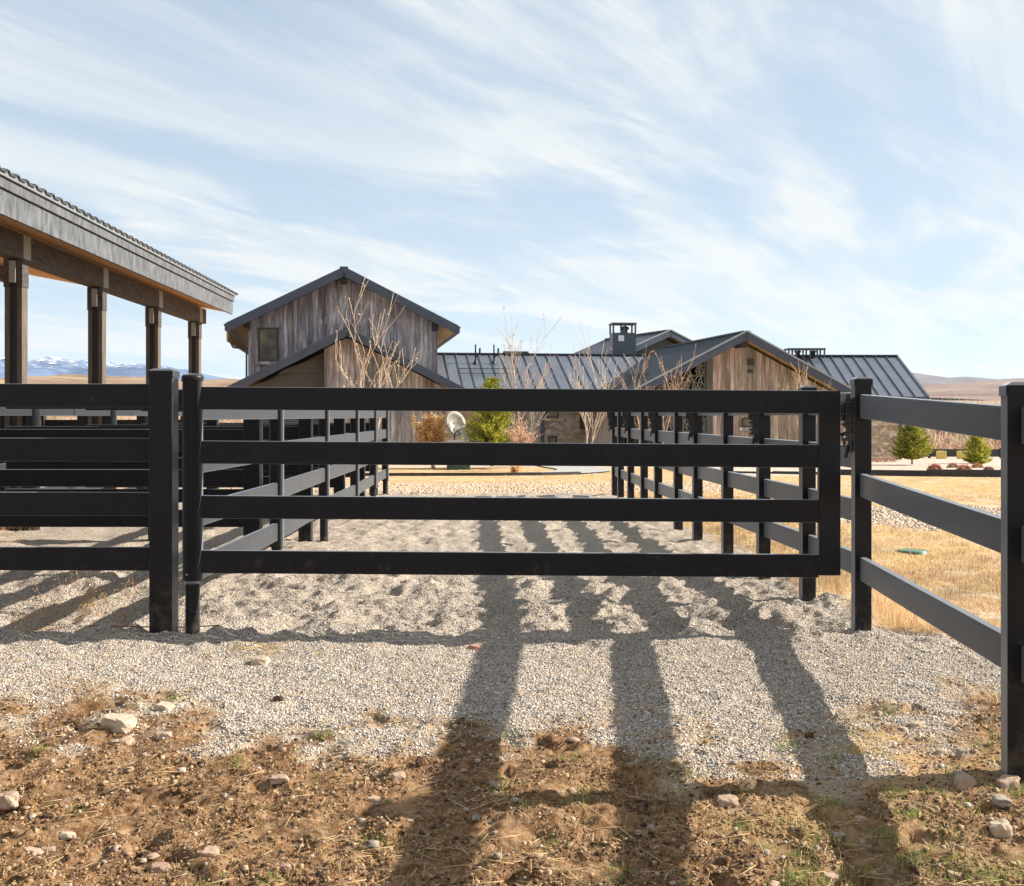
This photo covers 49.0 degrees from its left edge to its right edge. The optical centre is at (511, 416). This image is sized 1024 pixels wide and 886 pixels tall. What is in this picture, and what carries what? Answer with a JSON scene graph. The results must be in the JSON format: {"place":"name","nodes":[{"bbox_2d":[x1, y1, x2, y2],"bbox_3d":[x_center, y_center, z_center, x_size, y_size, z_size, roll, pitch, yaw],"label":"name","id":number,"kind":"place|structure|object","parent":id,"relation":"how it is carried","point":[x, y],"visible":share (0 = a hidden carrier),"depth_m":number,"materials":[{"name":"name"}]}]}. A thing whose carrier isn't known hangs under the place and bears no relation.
{"place":"outdoors","nodes":[
{"label":"outdoors","id":0,"kind":"place"},
{"bbox_2d":[0,356,226,379],"bbox_3d":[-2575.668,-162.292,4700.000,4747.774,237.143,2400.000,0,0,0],"label":"mountains","id":1,"kind":"structure","parent":0,"point":[47,366],"depth_m":4685.26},
{"bbox_2d":[0,374,239,388],"bbox_3d":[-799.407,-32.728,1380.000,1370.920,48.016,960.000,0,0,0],"label":"brown hills","id":2,"kind":"structure","parent":0,"point":[67,379],"depth_m":1341.09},
{"bbox_2d":[223,266,460,387],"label":"barnwood house","id":3,"kind":"structure","parent":0,"point":[275,330],"depth_m":41.85,"materials":[{"name":"brown wood"}]},
{"bbox_2d":[255,328,278,364],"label":"window","id":4,"kind":"structure","parent":3,"relation":"in","point":[268,338],"depth_m":41.53,"materials":[{"name":"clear glass"}]},
{"bbox_2d":[0,562,1000,782],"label":"gravel","id":5,"kind":"structure","parent":0,"point":[493,706],"depth_m":5.66,"materials":[{"name":"gravel"}]},
{"bbox_2d":[0,400,1023,885],"bbox_3d":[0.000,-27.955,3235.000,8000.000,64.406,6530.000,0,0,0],"label":"ground","id":6,"kind":"structure","parent":0,"point":[498,536],"depth_m":5.09,"materials":[{"name":"gravel"}]},
{"bbox_2d":[0,791,19,809],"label":"rock","id":7,"kind":"object","parent":6,"relation":"on","point":[9,800],"visible":1,"depth_m":4.04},
{"bbox_2d":[1,527,30,545],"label":"dry weed","id":8,"kind":"object","parent":6,"relation":"on","point":[11,533],"visible":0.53,"depth_m":10.59,"materials":[{"name":"beige plant"}]},
{"bbox_2d":[23,846,43,855],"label":"rock","id":9,"kind":"object","parent":6,"relation":"on","point":[38,851],"visible":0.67,"depth_m":3.67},
{"bbox_2d":[6,595,61,633],"bbox_3d":[-2.787,1.147,6.566,0.345,0.286,0.264,0,0,0],"label":"dry weed","id":10,"kind":"object","parent":6,"relation":"on","point":[45,604],"visible":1,"depth_m":6.54,"materials":[{"name":"beige plant"}]},
{"bbox_2d":[41,846,55,852],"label":"rock","id":11,"kind":"object","parent":6,"relation":"on","point":[50,848],"visible":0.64,"depth_m":3.71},
{"bbox_2d":[29,571,93,625],"bbox_3d":[-2.883,1.130,7.087,0.490,0.457,0.262,0,0,19],"label":"dry weed","id":12,"kind":"object","parent":6,"relation":"on","point":[57,600],"visible":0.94,"depth_m":7.10,"materials":[{"name":"beige plant"}]},
{"bbox_2d":[59,831,75,839],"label":"rock","id":13,"kind":"object","parent":6,"relation":"on","point":[67,835],"visible":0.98,"depth_m":3.79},
{"bbox_2d":[0,369,179,632],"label":"rail fence","id":14,"kind":"object","parent":6,"relation":"on","point":[158,502],"visible":0.9,"depth_m":6.70,"materials":[{"name":"wood"}]},
{"bbox_2d":[73,581,108,623],"bbox_3d":[-2.712,1.174,7.101,0.252,0.293,0.281,0,0,19],"label":"dry weed","id":15,"kind":"object","parent":6,"relation":"on","point":[86,600],"visible":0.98,"depth_m":7.10,"materials":[{"name":"beige plant"}]},
{"bbox_2d":[67,571,134,616],"bbox_3d":[-2.616,1.096,7.233,0.403,0.401,0.423,0,0,0],"label":"dry weed","id":16,"kind":"object","parent":6,"relation":"on","point":[98,612],"visible":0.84,"depth_m":7.21,"materials":[{"name":"beige plant"}]},
{"bbox_2d":[0,407,205,530],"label":"stall fence","id":17,"kind":"object","parent":6,"relation":"on","point":[32,417],"visible":0.04,"depth_m":13.80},
{"bbox_2d":[40,416,179,425],"bbox_3d":[-7.795,0.746,16.774,3.391,1.668,11.691,0,0,0],"label":"stall fence","id":18,"kind":"object","parent":6,"relation":"on","point":[44,421],"visible":0.04,"depth_m":22.49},
{"bbox_2d":[100,713,136,734],"bbox_3d":[-1.711,1.344,4.895,0.166,0.079,0.121,3,-5,20],"label":"rock","id":19,"kind":"object","parent":6,"relation":"on","point":[117,723],"visible":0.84,"depth_m":4.85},
{"bbox_2d":[0,167,237,530],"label":"open shed","id":20,"kind":"structure","parent":6,"relation":"on","point":[44,233],"depth_m":14.60,"materials":[{"name":"wood"}]},
{"bbox_2d":[89,577,148,623],"bbox_3d":[-2.422,1.100,6.884,0.262,0.369,0.410,0,0,43],"label":"dry weed","id":21,"kind":"object","parent":6,"relation":"on","point":[135,595],"visible":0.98,"depth_m":6.89,"materials":[{"name":"beige plant"}]},
{"bbox_2d":[109,735,134,745],"bbox_3d":[-1.627,1.373,4.700,0.100,0.062,0.076,-8,-2,0],"label":"rock","id":22,"kind":"object","parent":6,"relation":"on","point":[128,740],"visible":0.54,"depth_m":4.67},
{"bbox_2d":[33,625,219,629],"bbox_3d":[-2.319,1.283,6.860,1.269,0.112,0.264,0,0,12],"label":"rusty wire","id":23,"kind":"object","parent":6,"relation":"on","point":[126,626],"visible":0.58,"depth_m":6.75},
{"bbox_2d":[0,389,262,573],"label":"rail fence","id":24,"kind":"object","parent":6,"relation":"on","point":[247,477],"visible":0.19,"depth_m":9.05,"materials":[{"name":"wood"}]},
{"bbox_2d":[6,407,312,541],"bbox_3d":[-3.662,0.671,11.665,3.184,1.818,0.152,0,0,0],"label":"rail fence","id":25,"kind":"object","parent":6,"relation":"on","point":[303,429],"visible":0.12,"depth_m":11.65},
{"bbox_2d":[150,862,170,872],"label":"rock","id":26,"kind":"object","parent":6,"relation":"on","point":[158,867],"visible":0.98,"depth_m":3.56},
{"bbox_2d":[154,731,171,740],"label":"rock","id":27,"kind":"object","parent":6,"relation":"on","point":[161,734],"visible":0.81,"depth_m":4.78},
{"bbox_2d":[153,701,174,710],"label":"rock","id":28,"kind":"object","parent":6,"relation":"on","point":[164,706],"visible":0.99,"depth_m":5.14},
{"bbox_2d":[185,582,199,633],"bbox_3d":[-1.916,1.290,6.740,0.086,0.580,0.086,0,0,0],"label":"gate post","id":29,"kind":"object","parent":6,"relation":"on","point":[192,607],"visible":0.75,"depth_m":6.70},
{"bbox_2d":[181,373,845,580],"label":"farm gate","id":30,"kind":"structure","parent":29,"relation":"on","point":[823,509],"depth_m":6.71,"materials":[{"name":"wood"}]},
{"bbox_2d":[199,846,219,858],"bbox_3d":[-0.973,1.413,3.619,0.063,0.044,0.049,1,8,5],"label":"rock","id":31,"kind":"object","parent":6,"relation":"on","point":[209,850],"visible":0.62,"depth_m":3.60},
{"bbox_2d":[86,409,344,493],"bbox_3d":[-3.723,0.671,14.105,3.258,1.818,0.152,0,0,0],"label":"rail fence","id":32,"kind":"object","parent":6,"relation":"on","point":[337,484],"visible":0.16,"depth_m":14.08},
{"bbox_2d":[141,410,364,495],"bbox_3d":[-3.802,0.671,16.505,3.292,1.818,0.152,0,0,0],"label":"rail fence","id":33,"kind":"object","parent":6,"relation":"on","point":[347,430],"visible":0.08,"depth_m":16.48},
{"bbox_2d":[250,655,269,665],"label":"rock","id":34,"kind":"object","parent":6,"relation":"on","point":[261,660],"visible":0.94,"depth_m":5.96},
{"bbox_2d":[179,411,377,494],"bbox_3d":[-3.851,0.671,18.305,3.338,1.818,0.152,0,0,0],"label":"rail fence","id":35,"kind":"object","parent":6,"relation":"on","point":[366,429],"depth_m":18.28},
{"bbox_2d":[273,695,283,701],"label":"rock","id":36,"kind":"object","parent":6,"relation":"on","point":[279,697],"visible":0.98,"depth_m":5.27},
{"bbox_2d":[269,774,289,784],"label":"rock","id":37,"kind":"object","parent":6,"relation":"on","point":[278,779],"visible":1,"depth_m":4.26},
{"bbox_2d":[279,863,291,870],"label":"rock","id":38,"kind":"object","parent":6,"relation":"on","point":[284,866],"visible":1,"depth_m":3.52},
{"bbox_2d":[320,519,327,541],"bbox_3d":[-1.951,1.310,11.660,0.086,0.540,0.086,0,0,0],"label":"gate post","id":39,"kind":"object","parent":6,"relation":"on","point":[323,529],"depth_m":11.62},
{"bbox_2d":[284,410,329,536],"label":"folded gate","id":40,"kind":"structure","parent":39,"relation":"attached to","point":[320,476],"depth_m":10.65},
{"bbox_2d":[227,327,463,441],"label":"gable wing","id":41,"kind":"structure","parent":6,"relation":"on","point":[314,364],"depth_m":37.72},
{"bbox_2d":[338,737,353,744],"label":"rock","id":42,"kind":"object","parent":6,"relation":"on","point":[348,740],"visible":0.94,"depth_m":4.70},
{"bbox_2d":[370,488,375,495],"bbox_3d":[-2.037,1.310,16.500,0.086,0.540,0.086,0,0,0],"label":"gate post","id":43,"kind":"object","parent":6,"relation":"on","point":[372,491],"visible":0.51,"depth_m":16.46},
{"bbox_2d":[359,411,376,493],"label":"folded gate","id":44,"kind":"structure","parent":43,"relation":"attached to","point":[370,435],"depth_m":16.04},
{"bbox_2d":[367,795,380,804],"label":"rock","id":45,"kind":"object","parent":6,"relation":"on","point":[373,799],"visible":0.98,"depth_m":4.07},
{"bbox_2d":[335,274,423,471],"bbox_3d":[-3.477,-1.046,29.749,2.401,5.165,3.004,0,0,-9],"label":"bare tree","id":46,"kind":"object","parent":6,"relation":"on","point":[363,367],"visible":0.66,"depth_m":29.61,"materials":[{"name":"brown plant"}]},
{"bbox_2d":[383,481,387,494],"bbox_3d":[-2.063,1.310,18.300,0.086,0.540,0.086,0,0,0],"label":"gate post","id":47,"kind":"object","parent":6,"relation":"on","point":[385,487],"visible":0.51,"depth_m":18.26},
{"bbox_2d":[377,411,388,482],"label":"folded gate","id":48,"kind":"structure","parent":47,"relation":"attached to","point":[383,435],"depth_m":18.13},
{"bbox_2d":[391,771,405,780],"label":"rock","id":49,"kind":"object","parent":6,"relation":"on","point":[397,776],"visible":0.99,"depth_m":4.25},
{"bbox_2d":[411,411,449,468],"bbox_3d":[-2.453,0.701,33.003,1.072,1.772,1.127,0,0,-25],"label":"orange shrub","id":50,"kind":"object","parent":6,"relation":"on","point":[430,428],"visible":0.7,"depth_m":32.87,"materials":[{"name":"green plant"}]},
{"bbox_2d":[446,411,470,439],"bbox_3d":[-1.563,0.689,33.400,0.787,1.722,0.640,0,0,0],"label":"satellite dish","id":51,"kind":"object","parent":6,"relation":"on","point":[455,421],"visible":0.84,"depth_m":33.55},
{"bbox_2d":[447,465,469,469],"bbox_3d":[-1.519,1.395,32.000,0.720,0.250,0.460,0,0,0],"label":"utility box","id":52,"kind":"object","parent":6,"relation":"on","point":[458,467],"visible":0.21,"depth_m":31.80,"materials":[{"name":"green plastic"}]},
{"bbox_2d":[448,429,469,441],"bbox_3d":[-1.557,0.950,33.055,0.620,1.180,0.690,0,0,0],"label":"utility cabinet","id":53,"kind":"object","parent":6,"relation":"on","point":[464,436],"visible":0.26,"depth_m":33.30,"materials":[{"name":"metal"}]},
{"bbox_2d":[365,472,580,475],"bbox_3d":[-1.605,1.397,27.080,6.808,0.114,0.537,0,0,-10],"label":"path edging","id":54,"kind":"object","parent":6,"relation":"on","point":[487,474],"visible":0.57,"depth_m":26.98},
{"bbox_2d":[468,644,480,649],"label":"rock","id":55,"kind":"object","parent":6,"relation":"on","point":[474,647],"visible":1,"depth_m":6.27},
{"bbox_2d":[459,375,521,442],"bbox_3d":[-0.595,0.117,32.987,2.000,2.670,2.150,0,0,0],"label":"conifer","id":56,"kind":"object","parent":6,"relation":"on","point":[492,426],"visible":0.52,"depth_m":32.72,"materials":[{"name":"green plant"}]},
{"bbox_2d":[2,683,1019,885],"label":"stones","id":57,"kind":"object","parent":6,"relation":"on","point":[371,843],"visible":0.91,"depth_m":3.90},
{"bbox_2d":[0,637,1023,885],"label":"soil crumbs","id":58,"kind":"object","parent":6,"relation":"on","point":[192,765],"visible":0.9,"depth_m":3.90,"materials":[{"name":"soil"}]},
{"bbox_2d":[0,637,1023,885],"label":"straw","id":59,"kind":"object","parent":6,"relation":"on","point":[502,789],"visible":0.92,"depth_m":4.08,"materials":[{"name":"beige plant"}]},
{"bbox_2d":[0,669,1023,885],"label":"dead sprigs","id":60,"kind":"object","parent":6,"relation":"on","point":[852,884],"visible":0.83,"depth_m":3.91,"materials":[{"name":"brown plant"}]},
{"bbox_2d":[509,466,519,471],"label":"dry clump","id":61,"kind":"object","parent":6,"relation":"on","point":[514,469],"visible":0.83,"depth_m":28.95,"materials":[{"name":"orange plant"}]},
{"bbox_2d":[502,412,540,469],"bbox_3d":[0.176,0.730,30.975,1.039,1.708,1.031,0,0,-37],"label":"leafy shrub","id":62,"kind":"object","parent":6,"relation":"on","point":[524,438],"visible":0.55,"depth_m":30.89,"materials":[{"name":"pink plant"}]},
{"bbox_2d":[46,416,1000,448],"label":"scrub","id":63,"kind":"object","parent":6,"relation":"on","point":[939,441],"visible":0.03,"depth_m":62.46,"materials":[{"name":"brown plant"}]},
{"bbox_2d":[24,688,1023,885],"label":"green tufts","id":64,"kind":"object","parent":6,"relation":"on","point":[817,837],"visible":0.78,"depth_m":3.76,"materials":[{"name":"green plant"}]},
{"bbox_2d":[497,307,562,437],"bbox_3d":[0.465,-0.806,33.098,1.827,4.778,1.518,0,0,-20],"label":"bare tree","id":65,"kind":"object","parent":6,"relation":"on","point":[514,371],"visible":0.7,"depth_m":33.09,"materials":[{"name":"brown plant"}]},
{"bbox_2d":[437,344,702,442],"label":"stone house","id":66,"kind":"structure","parent":6,"relation":"on","point":[470,370],"depth_m":45.66,"materials":[{"name":"grey stone"}]},
{"bbox_2d":[544,412,560,420],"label":"window","id":67,"kind":"structure","parent":66,"relation":"in","point":[551,416],"depth_m":44.78,"materials":[{"name":"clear glass"}]},
{"bbox_2d":[548,436,556,442],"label":"window","id":68,"kind":"structure","parent":66,"relation":"in","point":[551,439],"depth_m":44.79,"materials":[{"name":"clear glass"}]},
{"bbox_2d":[578,412,588,431],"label":"window","id":69,"kind":"structure","parent":66,"relation":"in","point":[582,427],"depth_m":44.98,"materials":[{"name":"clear glass"}]},
{"bbox_2d":[609,322,636,353],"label":"chimney","id":70,"kind":"object","parent":66,"relation":"on","point":[623,341],"visible":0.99,"depth_m":50.62,"materials":[{"name":"grey metal"}]},
{"bbox_2d":[567,323,629,442],"bbox_3d":[2.693,-0.656,34.901,1.966,4.579,1.921,0,0,1],"label":"bare tree","id":71,"kind":"object","parent":6,"relation":"on","point":[582,413],"visible":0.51,"depth_m":34.65,"materials":[{"name":"brown plant"}]},
{"bbox_2d":[231,480,1000,530],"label":"rock mulch","id":72,"kind":"object","parent":6,"relation":"on","point":[883,513],"visible":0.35,"depth_m":19.50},
{"bbox_2d":[615,343,652,443],"bbox_3d":[4.232,-0.386,36.461,1.472,4.040,1.272,0,0,41],"label":"bare tree","id":73,"kind":"object","parent":6,"relation":"on","point":[638,383],"visible":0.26,"depth_m":36.64,"materials":[{"name":"brown plant"}]},
{"bbox_2d":[635,346,695,443],"bbox_3d":[5.087,-0.379,36.680,1.801,4.024,1.252,0,0,43],"label":"bare tree","id":74,"kind":"object","parent":6,"relation":"on","point":[675,388],"visible":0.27,"depth_m":36.61,"materials":[{"name":"brown plant"}]},
{"bbox_2d":[588,330,850,443],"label":"brown gable house","id":75,"kind":"structure","parent":6,"relation":"on","point":[744,360],"depth_m":40.07,"materials":[{"name":"wood"}]},
{"bbox_2d":[739,418,751,430],"bbox_3d":[8.366,0.274,39.985,0.580,0.452,0.110,0,0,-10],"label":"window","id":76,"kind":"structure","parent":75,"relation":"in","point":[745,425],"depth_m":39.96,"materials":[{"name":"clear glass"}]},
{"bbox_2d":[439,467,1000,706],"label":"dry grass","id":77,"kind":"structure","parent":6,"relation":"on","point":[893,611],"depth_m":9.21,"materials":[{"name":"yellow plant"}]},
{"bbox_2d":[717,794,738,807],"bbox_3d":[0.781,1.389,4.056,0.076,0.035,0.060,-6,4,1],"label":"rock","id":78,"kind":"object","parent":6,"relation":"on","point":[730,800],"visible":0.99,"depth_m":4.04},
{"bbox_2d":[607,386,850,601],"bbox_3d":[1.858,0.681,12.536,0.194,1.798,11.642,0,0,-2],"label":"rail fence","id":79,"kind":"object","parent":6,"relation":"on","point":[761,484],"visible":0.52,"depth_m":10.25,"materials":[{"name":"black wood"}]},
{"bbox_2d":[776,359,831,427],"bbox_3d":[9.492,-0.118,36.210,1.584,3.507,1.518,0,0,43],"label":"bare tree","id":80,"kind":"object","parent":6,"relation":"on","point":[805,382],"visible":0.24,"depth_m":36.12,"materials":[{"name":"brown plant"}]},
{"bbox_2d":[805,732,813,738],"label":"rock","id":81,"kind":"object","parent":6,"relation":"on","point":[809,735],"visible":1,"depth_m":4.76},
{"bbox_2d":[822,872,839,881],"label":"rock","id":82,"kind":"object","parent":6,"relation":"on","point":[832,876],"visible":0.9,"depth_m":3.47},
{"bbox_2d":[832,831,845,838],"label":"rock","id":83,"kind":"object","parent":6,"relation":"on","point":[843,834],"visible":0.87,"depth_m":3.78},
{"bbox_2d":[854,815,866,822],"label":"rock","id":84,"kind":"object","parent":6,"relation":"on","point":[857,818],"visible":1,"depth_m":3.88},
{"bbox_2d":[793,355,929,459],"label":"stone house","id":85,"kind":"structure","parent":6,"relation":"on","point":[891,375],"depth_m":45.68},
{"bbox_2d":[784,348,825,357],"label":"chimney","id":86,"kind":"object","parent":85,"relation":"on","point":[812,351],"visible":0.88,"depth_m":47.06,"materials":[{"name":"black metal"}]},
{"bbox_2d":[734,469,1000,476],"bbox_3d":[9.088,1.374,27.319,8.450,0.316,0.676,0,0,27],"label":"garden edging","id":87,"kind":"object","parent":6,"relation":"on","point":[958,473],"visible":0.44,"depth_m":26.56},
{"bbox_2d":[886,425,934,463],"bbox_3d":[13.153,0.815,37.000,1.560,1.512,1.550,0,0,0],"label":"conifer","id":88,"kind":"object","parent":6,"relation":"on","point":[911,445],"visible":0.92,"depth_m":36.77,"materials":[{"name":"green plant"}]},
{"bbox_2d":[897,548,928,554],"bbox_3d":[3.810,1.297,10.682,0.290,0.058,0.290,0,0,0],"label":"valve lid","id":89,"kind":"object","parent":6,"relation":"on","point":[917,552],"visible":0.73,"depth_m":10.59,"materials":[{"name":"green plastic"}]},
{"bbox_2d":[909,721,925,728],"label":"rock","id":90,"kind":"object","parent":6,"relation":"on","point":[918,724],"visible":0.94,"depth_m":4.90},
{"bbox_2d":[841,377,1023,784],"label":"rail fence","id":91,"kind":"object","parent":6,"relation":"on","point":[862,408],"visible":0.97,"depth_m":4.97,"materials":[{"name":"black wood"}]},
{"bbox_2d":[927,464,941,468],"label":"round shrub","id":92,"kind":"object","parent":6,"relation":"on","point":[934,466],"visible":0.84,"depth_m":31.96,"materials":[{"name":"red plant"}]},
{"bbox_2d":[935,748,947,755],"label":"rock","id":93,"kind":"object","parent":6,"relation":"on","point":[943,752],"visible":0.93,"depth_m":4.56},
{"bbox_2d":[902,390,1000,448],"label":"willows","id":94,"kind":"object","parent":6,"relation":"on","point":[949,433],"visible":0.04,"depth_m":76.64,"materials":[{"name":"brown plant"}]},
{"bbox_2d":[947,870,961,878],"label":"rock","id":95,"kind":"object","parent":6,"relation":"on","point":[956,874],"visible":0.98,"depth_m":3.49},
{"bbox_2d":[951,771,967,779],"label":"rock","id":96,"kind":"object","parent":6,"relation":"on","point":[953,774],"visible":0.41,"depth_m":4.30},
{"bbox_2d":[955,748,968,757],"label":"rock","id":97,"kind":"object","parent":6,"relation":"on","point":[959,752],"visible":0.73,"depth_m":4.52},
{"bbox_2d":[926,448,1000,457],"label":"rail wall","id":98,"kind":"structure","parent":6,"relation":"on","point":[993,452],"depth_m":47.00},
{"bbox_2d":[953,773,976,791],"bbox_3d":[1.707,1.383,4.239,0.078,0.063,0.061,3,-3,-4],"label":"rock","id":99,"kind":"object","parent":6,"relation":"on","point":[962,780],"visible":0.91,"depth_m":4.21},
{"bbox_2d":[957,464,972,469],"bbox_3d":[12.481,1.416,30.993,0.438,0.267,0.409,0,0,-31],"label":"round shrub","id":100,"kind":"object","parent":6,"relation":"on","point":[960,466],"visible":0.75,"depth_m":30.95,"materials":[{"name":"red plant"}]},
{"bbox_2d":[961,436,992,463],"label":"conifer","id":101,"kind":"object","parent":6,"relation":"on","point":[979,453],"visible":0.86,"depth_m":38.84,"materials":[{"name":"green plant"}]},
{"bbox_2d":[988,818,1013,838],"bbox_3d":[1.661,1.411,3.820,0.078,0.074,0.059,-8,3,2],"label":"rock","id":102,"kind":"object","parent":6,"relation":"on","point":[1000,828],"visible":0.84,"depth_m":3.80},
{"bbox_2d":[992,794,1011,807],"bbox_3d":[1.768,1.386,4.055,0.063,0.033,0.050,6,9,10],"label":"rock","id":103,"kind":"object","parent":6,"relation":"on","point":[1001,800],"visible":1,"depth_m":4.04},
{"bbox_2d":[995,774,1020,790],"bbox_3d":[1.868,1.385,4.223,0.090,0.060,0.072,-8,4,-9],"label":"rock","id":104,"kind":"object","parent":6,"relation":"on","point":[1005,781],"visible":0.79,"depth_m":4.20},
{"bbox_3d":[-1.898,1.310,9.060,0.086,0.540,0.086,0,0,0],"label":"gate post","id":105,"kind":"object","parent":6,"relation":"on","visible":0},
{"bbox_2d":[203,410,283,577],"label":"folded gate","id":106,"kind":"structure","parent":105,"relation":"attached to","point":[271,534],"depth_m":8.47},
{"bbox_3d":[-1.975,1.310,14.100,0.086,0.540,0.086,0,0,0],"label":"gate post","id":107,"kind":"object","parent":6,"relation":"on","visible":0},
{"bbox_2d":[330,410,358,495],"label":"folded gate","id":108,"kind":"structure","parent":107,"relation":"attached to","point":[340,470],"depth_m":13.47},
{"bbox_2d":[0,0,1023,379],"label":"sky","id":109,"kind":"structure","parent":0,"point":[842,177],"materials":[{"name":"blue"}]},
{"bbox_2d":[543,466,610,472],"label":"path","id":110,"kind":"structure","parent":0,"point":[586,469],"depth_m":31.29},
{"bbox_2d":[573,329,692,353],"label":"back gable house","id":111,"kind":"structure","parent":0,"point":[655,341],"depth_m":52.88,"materials":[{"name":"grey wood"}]},
{"bbox_2d":[936,451,946,458],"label":"planter box","id":112,"kind":"object","parent":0,"point":[941,454],"visible":1,"depth_m":45.84,"materials":[{"name":"yellow paint"}]},
{"bbox_2d":[957,451,966,458],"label":"planter box","id":113,"kind":"object","parent":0,"point":[960,454],"visible":0.73,"depth_m":45.84,"materials":[{"name":"yellow paint"}]},
{"bbox_2d":[911,372,1023,384],"bbox_3d":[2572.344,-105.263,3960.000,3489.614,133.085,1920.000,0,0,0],"label":"hills","id":114,"kind":"structure","parent":0,"point":[923,379],"depth_m":3725.80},
{"bbox_2d":[921,379,1023,400],"bbox_3d":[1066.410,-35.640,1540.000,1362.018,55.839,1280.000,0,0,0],"label":"hills","id":115,"kind":"structure","parent":0,"point":[988,390],"depth_m":1401.74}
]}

